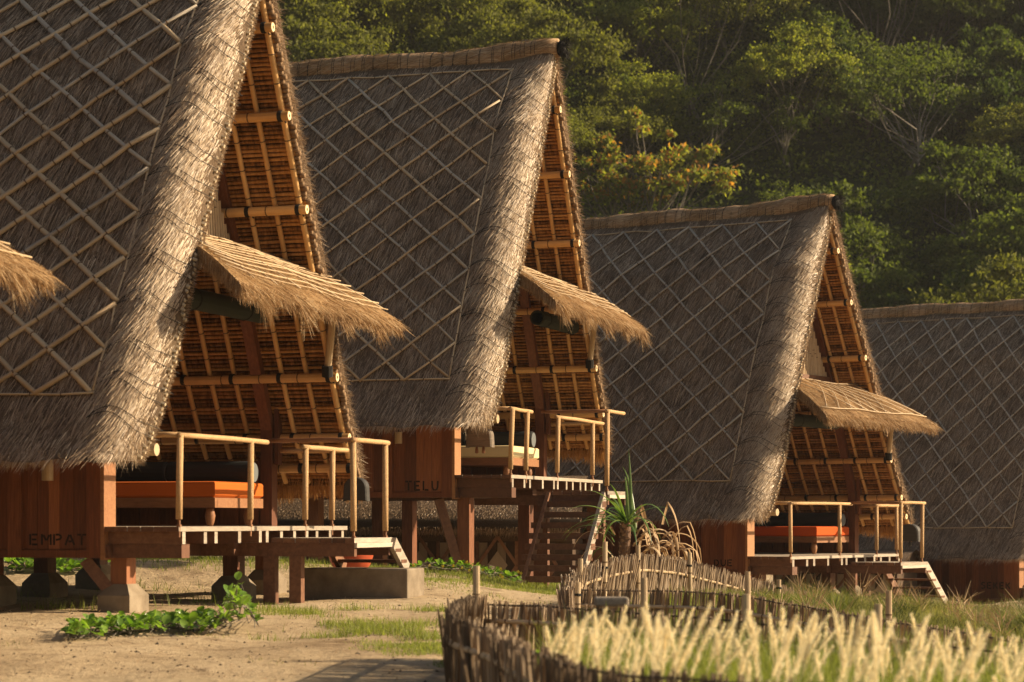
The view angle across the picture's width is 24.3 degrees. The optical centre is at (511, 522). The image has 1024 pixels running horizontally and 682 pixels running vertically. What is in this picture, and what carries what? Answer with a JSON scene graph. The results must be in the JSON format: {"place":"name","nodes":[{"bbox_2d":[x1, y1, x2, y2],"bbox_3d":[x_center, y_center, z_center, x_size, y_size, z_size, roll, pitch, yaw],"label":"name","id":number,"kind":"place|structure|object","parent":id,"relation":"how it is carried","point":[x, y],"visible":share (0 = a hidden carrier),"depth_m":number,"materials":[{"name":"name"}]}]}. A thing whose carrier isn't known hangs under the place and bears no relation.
{"place":"outdoors","nodes":[
{"label":"outdoors","id":0,"kind":"place"},
{"bbox_2d":[5,556,560,590],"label":"lawn grass","id":1,"kind":"structure","parent":0,"point":[316,562],"depth_m":30.60,"materials":[{"name":"green plant"}]},
{"bbox_2d":[0,556,1023,681],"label":"ground","id":2,"kind":"structure","parent":0,"point":[306,667],"depth_m":19.18,"materials":[{"name":"beige sand"}]},
{"bbox_2d":[0,241,68,314],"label":"thatched hut","id":3,"kind":"object","parent":2,"relation":"on","point":[17,267],"visible":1,"depth_m":19.33,"materials":[{"name":"brown plant"}]},
{"bbox_2d":[4,558,110,572],"bbox_3d":[-5.625,0.482,29.591,1.554,0.284,0.916,0,0,0],"label":"creeping vine","id":4,"kind":"object","parent":2,"relation":"on","point":[62,566],"visible":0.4,"depth_m":29.33,"materials":[{"name":"green plant"}]},
{"bbox_2d":[60,610,166,638],"bbox_3d":[-3.365,0.845,20.011,0.847,0.189,2.108,0,0,-7],"label":"creeping vine","id":5,"kind":"object","parent":2,"relation":"on","point":[121,621],"visible":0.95,"depth_m":19.67,"materials":[{"name":"green plant"}]},
{"bbox_2d":[16,576,245,611],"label":"shade grass","id":6,"kind":"structure","parent":2,"relation":"on","point":[83,604],"depth_m":24.29,"materials":[{"name":"green plant"}]},
{"bbox_2d":[147,571,263,632],"bbox_3d":[-2.653,0.677,20.415,1.024,0.507,1.626,0,0,-10],"label":"creeping vine","id":7,"kind":"object","parent":2,"relation":"on","point":[201,616],"visible":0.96,"depth_m":20.15,"materials":[{"name":"green plant"}]},
{"bbox_2d":[0,0,412,612],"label":"thatched hut","id":8,"kind":"object","parent":2,"relation":"on","point":[154,168],"visible":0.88,"depth_m":23.68,"materials":[{"name":"brown"}]},
{"bbox_2d":[42,459,52,480],"bbox_3d":[-4.441,-0.607,22.708,0.109,0.420,0.112,0,0,0],"label":"bamboo lamp","id":9,"kind":"object","parent":8,"relation":"hanging from","point":[47,474],"visible":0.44,"depth_m":22.66,"materials":[{"name":"brown"}]},
{"bbox_2d":[116,481,262,525],"bbox_3d":[-3.966,-0.200,26.453,2.020,0.485,1.320,0,0,17],"label":"daybed","id":10,"kind":"object","parent":8,"relation":"on","point":[209,496],"visible":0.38,"depth_m":25.75,"materials":[{"name":"orange fabric"}]},
{"bbox_2d":[116,462,167,481],"bbox_3d":[-4.345,-0.557,27.029,0.958,0.252,0.256,0,0,17],"label":"bolster","id":11,"kind":"object","parent":10,"relation":"on","point":[147,471],"visible":0.52,"depth_m":26.87,"materials":[{"name":"grey fabric"}]},
{"bbox_2d":[165,461,257,482],"bbox_3d":[-3.379,-0.557,26.733,1.038,0.252,0.256,0,0,17],"label":"bolster","id":12,"kind":"object","parent":10,"relation":"on","point":[230,471],"visible":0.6,"depth_m":26.62,"materials":[{"name":"grey fabric"}]},
{"bbox_2d":[190,288,267,322],"bbox_3d":[-2.976,-2.207,24.080,0.233,0.233,2.120,0,0,17],"label":"rolled blind","id":13,"kind":"object","parent":8,"relation":"attached to","point":[216,303],"visible":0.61,"depth_m":24.04,"materials":[{"name":"green"}]},
{"bbox_2d":[343,435,369,508],"bbox_3d":[-1.691,-0.547,25.820,0.281,0.800,0.117,0,0,17],"label":"wooden bell","id":14,"kind":"object","parent":8,"relation":"hanging from","point":[363,491],"visible":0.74,"depth_m":25.77,"materials":[{"name":"grey wood"}]},
{"bbox_2d":[0,567,550,681],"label":"pebbles","id":15,"kind":"object","parent":2,"relation":"on","point":[215,640],"visible":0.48,"depth_m":18.84,"materials":[{"name":"brown stone"}]},
{"bbox_2d":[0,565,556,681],"bbox_3d":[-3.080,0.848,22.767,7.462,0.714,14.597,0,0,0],"label":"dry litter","id":16,"kind":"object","parent":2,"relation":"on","point":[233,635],"visible":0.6,"depth_m":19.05,"materials":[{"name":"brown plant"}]},
{"bbox_2d":[247,600,447,640],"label":"sparse grass","id":17,"kind":"structure","parent":2,"relation":"on","point":[361,625],"depth_m":20.70,"materials":[{"name":"green plant"}]},
{"bbox_2d":[305,567,423,599],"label":"concrete block","id":18,"kind":"structure","parent":2,"relation":"on","point":[354,582],"depth_m":25.41,"materials":[{"name":"grey concrete"}]},
{"bbox_2d":[328,555,372,566],"bbox_3d":[-1.855,0.400,27.334,0.530,0.300,0.530,0,0,0],"label":"clay pot","id":19,"kind":"object","parent":18,"relation":"on","point":[359,564],"visible":0.09,"depth_m":27.14,"materials":[{"name":"ceramic"}]},
{"bbox_2d":[349,636,443,667],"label":"fence foot grass","id":20,"kind":"structure","parent":2,"relation":"on","point":[429,646],"depth_m":18.44,"materials":[{"name":"green plant"}]},
{"bbox_2d":[277,476,587,576],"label":"bathhouse","id":21,"kind":"structure","parent":2,"relation":"on","point":[495,535],"depth_m":37.14,"materials":[{"name":"brown wood"}]},
{"bbox_2d":[277,36,653,585],"bbox_3d":[-2.329,-2.856,34.168,8.083,8.054,6.730,0,0,18],"label":"thatched hut","id":22,"kind":"object","parent":2,"relation":"on","point":[450,220],"visible":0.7,"depth_m":32.48,"materials":[{"name":"brown"}]},
{"bbox_2d":[466,426,494,452],"bbox_3d":[-0.430,-1.216,32.015,0.374,0.580,0.156,0,0,18],"label":"wooden bell","id":23,"kind":"object","parent":22,"relation":"hanging from","point":[482,440],"visible":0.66,"depth_m":31.94,"materials":[{"name":"brown wood"}]},
{"bbox_2d":[461,445,538,475],"bbox_3d":[-0.761,-0.869,35.266,2.020,0.485,1.320,0,0,18],"label":"daybed","id":24,"kind":"object","parent":22,"relation":"on","point":[496,456],"visible":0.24,"depth_m":34.52,"materials":[{"name":"beige fabric"}]},
{"bbox_2d":[465,431,535,447],"bbox_3d":[-0.169,-1.226,35.537,1.038,0.252,0.256,0,0,18],"label":"bolster","id":25,"kind":"object","parent":24,"relation":"on","point":[501,438],"visible":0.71,"depth_m":35.38,"materials":[{"name":"grey fabric"}]},
{"bbox_2d":[530,310,578,333],"bbox_3d":[0.624,-2.876,34.222,0.233,0.233,1.750,0,0,18],"label":"rolled blind","id":26,"kind":"object","parent":22,"relation":"attached to","point":[543,319],"visible":0.9,"depth_m":33.83,"materials":[{"name":"green"}]},
{"bbox_2d":[409,557,524,582],"bbox_3d":[-0.585,0.625,30.761,1.518,0.348,0.989,0,0,0],"label":"flowering creeper","id":27,"kind":"object","parent":2,"relation":"on","point":[438,564],"visible":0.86,"depth_m":30.72,"materials":[{"name":"green plant"}]},
{"bbox_2d":[424,570,556,603],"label":"verge grass","id":28,"kind":"structure","parent":2,"relation":"on","point":[546,591],"depth_m":28.89,"materials":[{"name":"green plant"}]},
{"bbox_2d":[437,595,810,681],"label":"palm rib fence","id":29,"kind":"object","parent":2,"relation":"on","point":[475,648],"visible":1,"depth_m":12.56,"materials":[{"name":"brown wood"}]},
{"bbox_2d":[562,448,701,585],"bbox_3d":[1.537,0.088,30.238,1.836,2.074,1.365,0,0,0],"label":"pandanus","id":30,"kind":"object","parent":2,"relation":"on","point":[629,521],"visible":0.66,"depth_m":30.18,"materials":[{"name":"green plant"}]},
{"bbox_2d":[556,542,816,629],"bbox_3d":[1.875,0.885,26.655,0.941,1.363,9.388,0,0,21],"label":"palm rib fence","id":31,"kind":"object","parent":2,"relation":"on","point":[609,573],"visible":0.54,"depth_m":26.60,"materials":[{"name":"brown wood"}]},
{"bbox_2d":[547,191,947,601],"bbox_3d":[2.954,-2.020,41.921,8.264,7.296,6.722,0,0,33],"label":"thatched hut","id":32,"kind":"object","parent":2,"relation":"on","point":[748,318],"visible":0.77,"depth_m":40.20,"materials":[{"name":"brown"}]},
{"bbox_2d":[754,526,848,553],"bbox_3d":[4.828,0.318,42.526,2.020,0.485,1.320,0,0,33],"label":"daybed","id":33,"kind":"object","parent":32,"relation":"on","point":[813,535],"visible":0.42,"depth_m":41.81,"materials":[{"name":"orange fabric"}]},
{"bbox_2d":[754,513,788,525],"bbox_3d":[4.622,-0.040,43.184,0.958,0.252,0.256,0,0,33],"label":"bolster","id":34,"kind":"object","parent":33,"relation":"on","point":[780,519],"visible":0.29,"depth_m":42.94,"materials":[{"name":"grey fabric"}]},
{"bbox_2d":[792,513,845,526],"bbox_3d":[5.469,-0.040,42.634,1.038,0.252,0.256,0,0,33],"label":"bolster","id":35,"kind":"object","parent":33,"relation":"on","point":[814,519],"visible":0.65,"depth_m":42.51,"materials":[{"name":"grey fabric"}]},
{"bbox_2d":[793,413,839,428],"bbox_3d":[5.038,-1.690,39.838,0.233,0.233,1.800,0,0,33],"label":"rolled blind","id":36,"kind":"object","parent":32,"relation":"attached to","point":[805,420],"visible":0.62,"depth_m":39.57,"materials":[{"name":"green"}]},
{"bbox_2d":[903,524,919,545],"bbox_3d":[6.894,-0.030,41.136,0.374,0.900,0.156,0,0,33],"label":"chair","id":37,"kind":"object","parent":32,"relation":"hanging from","point":[911,532],"visible":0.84,"depth_m":41.05,"materials":[{"name":"grey wood"}]},
{"bbox_2d":[472,566,1022,681],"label":"palm rib fence","id":38,"kind":"object","parent":2,"relation":"on","point":[535,618],"visible":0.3,"depth_m":16.88,"materials":[{"name":"brown wood"}]},
{"bbox_2d":[594,597,628,606],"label":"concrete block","id":39,"kind":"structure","parent":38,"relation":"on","point":[613,601],"depth_m":16.93,"materials":[{"name":"grey concrete"}]},
{"bbox_2d":[543,601,1023,681],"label":"feathery grass","id":40,"kind":"structure","parent":2,"relation":"on","point":[878,649],"depth_m":11.95,"materials":[{"name":"plant"}]},
{"bbox_2d":[575,572,1022,660],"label":"palm rib fence","id":41,"kind":"object","parent":2,"relation":"on","point":[658,604],"visible":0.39,"depth_m":21.45,"materials":[{"name":"brown wood"}]},
{"bbox_2d":[664,572,1023,659],"bbox_3d":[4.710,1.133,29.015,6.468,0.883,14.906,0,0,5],"label":"dry grass","id":42,"kind":"structure","parent":2,"relation":"on","point":[949,614],"depth_m":26.96,"materials":[{"name":"plant"}]},
{"bbox_2d":[773,549,930,596],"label":"bathhouse","id":43,"kind":"structure","parent":2,"relation":"on","point":[908,554],"depth_m":47.25,"materials":[{"name":"brown wood"}]},
{"bbox_2d":[689,567,1023,643],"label":"dry weeds","id":44,"kind":"object","parent":2,"relation":"on","point":[897,592],"visible":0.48,"depth_m":26.65,"materials":[{"name":"green plant"}]},
{"bbox_2d":[756,299,1023,601],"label":"thatched hut","id":45,"kind":"object","parent":2,"relation":"on","point":[954,372],"visible":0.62,"depth_m":49.44,"materials":[{"name":"grey"}]},
{"bbox_2d":[828,594,1023,611],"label":"grass","id":46,"kind":"structure","parent":2,"relation":"on","point":[1010,602],"depth_m":44.15,"materials":[{"name":"green plant"}]},
{"bbox_2d":[286,0,1019,302],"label":"hill","id":47,"kind":"structure","parent":0,"point":[748,164],"depth_m":111.02,"materials":[{"name":"green plant"}]},
{"bbox_2d":[284,0,376,60],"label":"hill tree","id":48,"kind":"object","parent":47,"relation":"on","point":[337,17],"visible":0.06,"depth_m":108.05,"materials":[{"name":"green plant"}]},
{"bbox_2d":[278,0,413,61],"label":"hill tree","id":49,"kind":"object","parent":47,"relation":"on","point":[321,42],"visible":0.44,"depth_m":101.42,"materials":[{"name":"green plant"}]},
{"bbox_2d":[277,0,420,59],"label":"hill tree","id":50,"kind":"object","parent":47,"relation":"on","point":[393,5],"visible":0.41,"depth_m":105.57,"materials":[{"name":"green plant"}]},
{"bbox_2d":[278,0,445,38],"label":"hill tree","id":51,"kind":"object","parent":47,"relation":"on","point":[424,2],"visible":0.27,"depth_m":107.70,"materials":[{"name":"green plant"}]},
{"bbox_2d":[310,2,469,54],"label":"hill tree","id":52,"kind":"object","parent":47,"relation":"on","point":[401,25],"visible":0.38,"depth_m":107.67,"materials":[{"name":"green plant"}]},
{"bbox_2d":[369,26,470,55],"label":"hill tree","id":53,"kind":"object","parent":47,"relation":"on","point":[403,46],"visible":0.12,"depth_m":106.62,"materials":[{"name":"green plant"}]},
{"bbox_2d":[357,0,547,47],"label":"hill tree","id":54,"kind":"object","parent":47,"relation":"on","point":[448,11],"visible":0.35,"depth_m":109.06,"materials":[{"name":"green plant"}]},
{"bbox_2d":[392,0,562,44],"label":"hill tree","id":55,"kind":"object","parent":47,"relation":"on","point":[468,5],"visible":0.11,"depth_m":110.20,"materials":[{"name":"green plant"}]},
{"bbox_2d":[461,23,585,69],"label":"hill tree","id":56,"kind":"object","parent":47,"relation":"on","point":[497,43],"visible":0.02,"depth_m":108.57,"materials":[{"name":"green plant"}]},
{"bbox_2d":[411,0,636,96],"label":"hill tree","id":57,"kind":"object","parent":47,"relation":"on","point":[484,25],"visible":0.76,"depth_m":104.74,"materials":[{"name":"green plant"}]},
{"bbox_2d":[505,3,621,92],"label":"hill tree","id":58,"kind":"object","parent":47,"relation":"on","point":[579,14],"visible":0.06,"depth_m":112.91,"materials":[{"name":"green plant"}]},
{"bbox_2d":[535,0,596,17],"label":"hill tree","id":59,"kind":"object","parent":47,"relation":"on","point":[565,2],"visible":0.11,"depth_m":115.93,"materials":[{"name":"green plant"}]},
{"bbox_2d":[566,104,605,163],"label":"hill tree","id":60,"kind":"object","parent":47,"relation":"on","point":[582,132],"visible":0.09,"depth_m":100.89,"materials":[{"name":"green plant"}]},
{"bbox_2d":[564,95,624,167],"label":"hill tree","id":61,"kind":"object","parent":47,"relation":"on","point":[576,104],"visible":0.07,"depth_m":108.00,"materials":[{"name":"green plant"}]},
{"bbox_2d":[567,92,672,209],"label":"hill tree","id":62,"kind":"object","parent":47,"relation":"on","point":[592,114],"visible":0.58,"depth_m":105.48,"materials":[{"name":"green plant"}]},
{"bbox_2d":[561,71,681,179],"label":"hill tree","id":63,"kind":"object","parent":47,"relation":"on","point":[570,94],"visible":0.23,"depth_m":107.61,"materials":[{"name":"green plant"}]},
{"bbox_2d":[572,139,678,218],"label":"hill tree","id":64,"kind":"object","parent":47,"relation":"on","point":[609,178],"visible":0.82,"depth_m":102.40,"materials":[{"name":"green plant"}]},
{"bbox_2d":[551,0,710,140],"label":"hill tree","id":65,"kind":"object","parent":47,"relation":"on","point":[666,24],"visible":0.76,"depth_m":111.52,"materials":[{"name":"green plant"}]},
{"bbox_2d":[557,0,713,77],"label":"hill tree","id":66,"kind":"object","parent":47,"relation":"on","point":[639,52],"visible":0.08,"depth_m":117.22,"materials":[{"name":"green plant"}]},
{"bbox_2d":[585,57,696,178],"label":"hill tree","id":67,"kind":"object","parent":47,"relation":"on","point":[656,84],"visible":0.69,"depth_m":108.09,"materials":[{"name":"green plant"}]},
{"bbox_2d":[288,0,1023,292],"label":"undergrowth","id":68,"kind":"object","parent":47,"relation":"on","point":[849,136],"visible":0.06,"depth_m":110.21,"materials":[{"name":"green plant"}]},
{"bbox_2d":[583,97,751,213],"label":"hill tree","id":69,"kind":"object","parent":47,"relation":"on","point":[683,180],"visible":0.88,"depth_m":102.01,"materials":[{"name":"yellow plant"}]},
{"bbox_2d":[595,0,812,136],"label":"hill tree","id":70,"kind":"object","parent":47,"relation":"on","point":[749,10],"visible":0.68,"depth_m":114.12,"materials":[{"name":"green plant"}]},
{"bbox_2d":[700,0,727,59],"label":"hill tree","id":71,"kind":"object","parent":47,"relation":"on","point":[717,26],"visible":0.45,"depth_m":118.98,"materials":[{"name":"green plant"}]},
{"bbox_2d":[645,56,820,180],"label":"hill tree","id":72,"kind":"object","parent":47,"relation":"on","point":[725,119],"visible":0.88,"depth_m":108.10,"materials":[{"name":"green plant"}]},
{"bbox_2d":[720,6,867,106],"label":"hill tree","id":73,"kind":"object","parent":47,"relation":"on","point":[817,15],"visible":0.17,"depth_m":113.95,"materials":[{"name":"green plant"}]},
{"bbox_2d":[727,17,869,175],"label":"hill tree","id":74,"kind":"object","parent":47,"relation":"on","point":[757,68],"visible":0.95,"depth_m":108.04,"materials":[{"name":"green plant"}]},
{"bbox_2d":[721,0,883,39],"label":"hill tree","id":75,"kind":"object","parent":47,"relation":"on","point":[824,5],"visible":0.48,"depth_m":119.66,"materials":[{"name":"green plant"}]},
{"bbox_2d":[756,174,849,214],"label":"hill tree","id":76,"kind":"object","parent":47,"relation":"on","point":[776,195],"visible":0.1,"depth_m":103.18,"materials":[{"name":"green plant"}]},
{"bbox_2d":[745,14,887,132],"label":"hill tree","id":77,"kind":"object","parent":47,"relation":"on","point":[851,48],"visible":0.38,"depth_m":110.89,"materials":[{"name":"green plant"}]},
{"bbox_2d":[778,178,924,271],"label":"hill tree","id":78,"kind":"object","parent":47,"relation":"on","point":[847,221],"visible":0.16,"depth_m":97.25,"materials":[{"name":"green plant"}]},
{"bbox_2d":[791,28,948,141],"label":"hill tree","id":79,"kind":"object","parent":47,"relation":"on","point":[888,52],"visible":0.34,"depth_m":111.19,"materials":[{"name":"green plant"}]},
{"bbox_2d":[839,0,916,70],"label":"hill tree","id":80,"kind":"object","parent":47,"relation":"on","point":[895,35],"visible":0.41,"depth_m":117.66,"materials":[{"name":"green plant"}]},
{"bbox_2d":[812,0,956,53],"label":"hill tree","id":81,"kind":"object","parent":47,"relation":"on","point":[921,26],"visible":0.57,"depth_m":120.83,"materials":[{"name":"green plant"}]},
{"bbox_2d":[840,221,945,308],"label":"hill tree","id":82,"kind":"object","parent":47,"relation":"on","point":[900,277],"visible":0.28,"depth_m":93.55,"materials":[{"name":"green plant"}]},
{"bbox_2d":[855,253,950,301],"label":"hill tree","id":83,"kind":"object","parent":47,"relation":"on","point":[920,267],"visible":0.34,"depth_m":97.24,"materials":[{"name":"green plant"}]},
{"bbox_2d":[858,287,947,308],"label":"hill tree","id":84,"kind":"object","parent":47,"relation":"on","point":[886,300],"visible":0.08,"depth_m":91.85,"materials":[{"name":"green plant"}]},
{"bbox_2d":[804,33,1011,186],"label":"hill tree","id":85,"kind":"object","parent":47,"relation":"on","point":[869,90],"visible":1,"depth_m":106.42,"materials":[{"name":"green plant"}]},
{"bbox_2d":[864,279,971,306],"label":"hill tree","id":86,"kind":"object","parent":47,"relation":"on","point":[893,290],"visible":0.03,"depth_m":94.34,"materials":[{"name":"green plant"}]},
{"bbox_2d":[854,0,1013,58],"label":"hill tree","id":87,"kind":"object","parent":47,"relation":"on","point":[977,8],"visible":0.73,"depth_m":120.55,"materials":[{"name":"green plant"}]},
{"bbox_2d":[876,45,1013,142],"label":"hill tree","id":88,"kind":"object","parent":47,"relation":"on","point":[948,73],"visible":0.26,"depth_m":111.36,"materials":[{"name":"green plant"}]},
{"bbox_2d":[871,136,1023,253],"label":"hill tree","id":89,"kind":"object","parent":47,"relation":"on","point":[975,173],"visible":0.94,"depth_m":99.99,"materials":[{"name":"green plant"}]},
{"bbox_2d":[900,244,1023,306],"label":"hill tree","id":90,"kind":"object","parent":47,"relation":"on","point":[1011,268],"visible":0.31,"depth_m":86.34,"materials":[{"name":"green plant"}]},
{"bbox_2d":[909,220,1023,292],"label":"hill tree","id":91,"kind":"object","parent":47,"relation":"on","point":[943,256],"visible":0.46,"depth_m":96.48,"materials":[{"name":"green plant"}]},
{"bbox_2d":[914,63,1023,157],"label":"hill tree","id":92,"kind":"object","parent":47,"relation":"on","point":[999,92],"visible":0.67,"depth_m":109.39,"materials":[{"name":"green plant"}]},
{"bbox_2d":[918,200,1023,299],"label":"hill tree","id":93,"kind":"object","parent":47,"relation":"on","point":[958,278],"visible":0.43,"depth_m":93.43,"materials":[{"name":"green plant"}]},
{"bbox_2d":[937,22,1023,140],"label":"hill tree","id":94,"kind":"object","parent":47,"relation":"on","point":[996,34],"visible":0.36,"depth_m":113.08,"materials":[{"name":"green plant"}]},
{"bbox_2d":[941,0,1022,39],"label":"hill tree","id":95,"kind":"object","parent":47,"relation":"on","point":[976,25],"visible":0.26,"depth_m":124.89,"materials":[{"name":"green plant"}]},
{"bbox_2d":[955,102,1023,169],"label":"hill tree","id":96,"kind":"object","parent":47,"relation":"on","point":[977,138],"visible":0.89,"depth_m":104.53,"materials":[{"name":"green plant"}]},
{"bbox_2d":[965,37,1023,119],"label":"hill tree","id":97,"kind":"object","parent":47,"relation":"on","point":[1015,50],"visible":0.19,"depth_m":110.90,"materials":[{"name":"green plant"}]},
{"bbox_2d":[972,20,1023,45],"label":"hill tree","id":98,"kind":"object","parent":47,"relation":"on","point":[1018,32],"visible":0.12,"depth_m":118.15,"materials":[{"name":"green plant"}]},
{"bbox_2d":[975,148,1023,210],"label":"hill tree","id":99,"kind":"object","parent":47,"relation":"on","point":[997,180],"visible":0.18,"depth_m":102.07,"materials":[{"name":"green plant"}]},
{"bbox_2d":[978,101,1023,173],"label":"hill tree","id":100,"kind":"object","parent":47,"relation":"on","point":[1014,148],"visible":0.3,"depth_m":104.24,"materials":[{"name":"green plant"}]},
{"bbox_2d":[987,196,1023,238],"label":"hill tree","id":101,"kind":"object","parent":47,"relation":"on","point":[995,209],"visible":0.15,"depth_m":97.85,"materials":[{"name":"green plant"}]},
{"bbox_2d":[998,0,1023,30],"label":"hill tree","id":102,"kind":"object","parent":47,"relation":"on","point":[1016,4],"visible":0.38,"depth_m":122.36,"materials":[{"name":"green plant"}]},
{"bbox_2d":[1009,12,1023,43],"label":"hill tree","id":103,"kind":"object","parent":47,"relation":"on","point":[1020,19],"visible":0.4,"depth_m":117.28,"materials":[{"name":"green plant"}]},
{"bbox_2d":[584,587,861,629],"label":"grass","id":104,"kind":"structure","parent":0,"point":[791,599],"depth_m":27.05,"materials":[{"name":"green plant"}]},
{"bbox_2d":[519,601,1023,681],"bbox_3d":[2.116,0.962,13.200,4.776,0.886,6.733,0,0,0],"label":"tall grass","id":105,"kind":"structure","parent":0,"point":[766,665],"depth_m":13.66,"materials":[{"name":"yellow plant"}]},
{"bbox_2d":[690,591,1023,646],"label":"tangled grass","id":106,"kind":"structure","parent":0,"point":[958,621],"depth_m":26.33,"materials":[{"name":"plant"}]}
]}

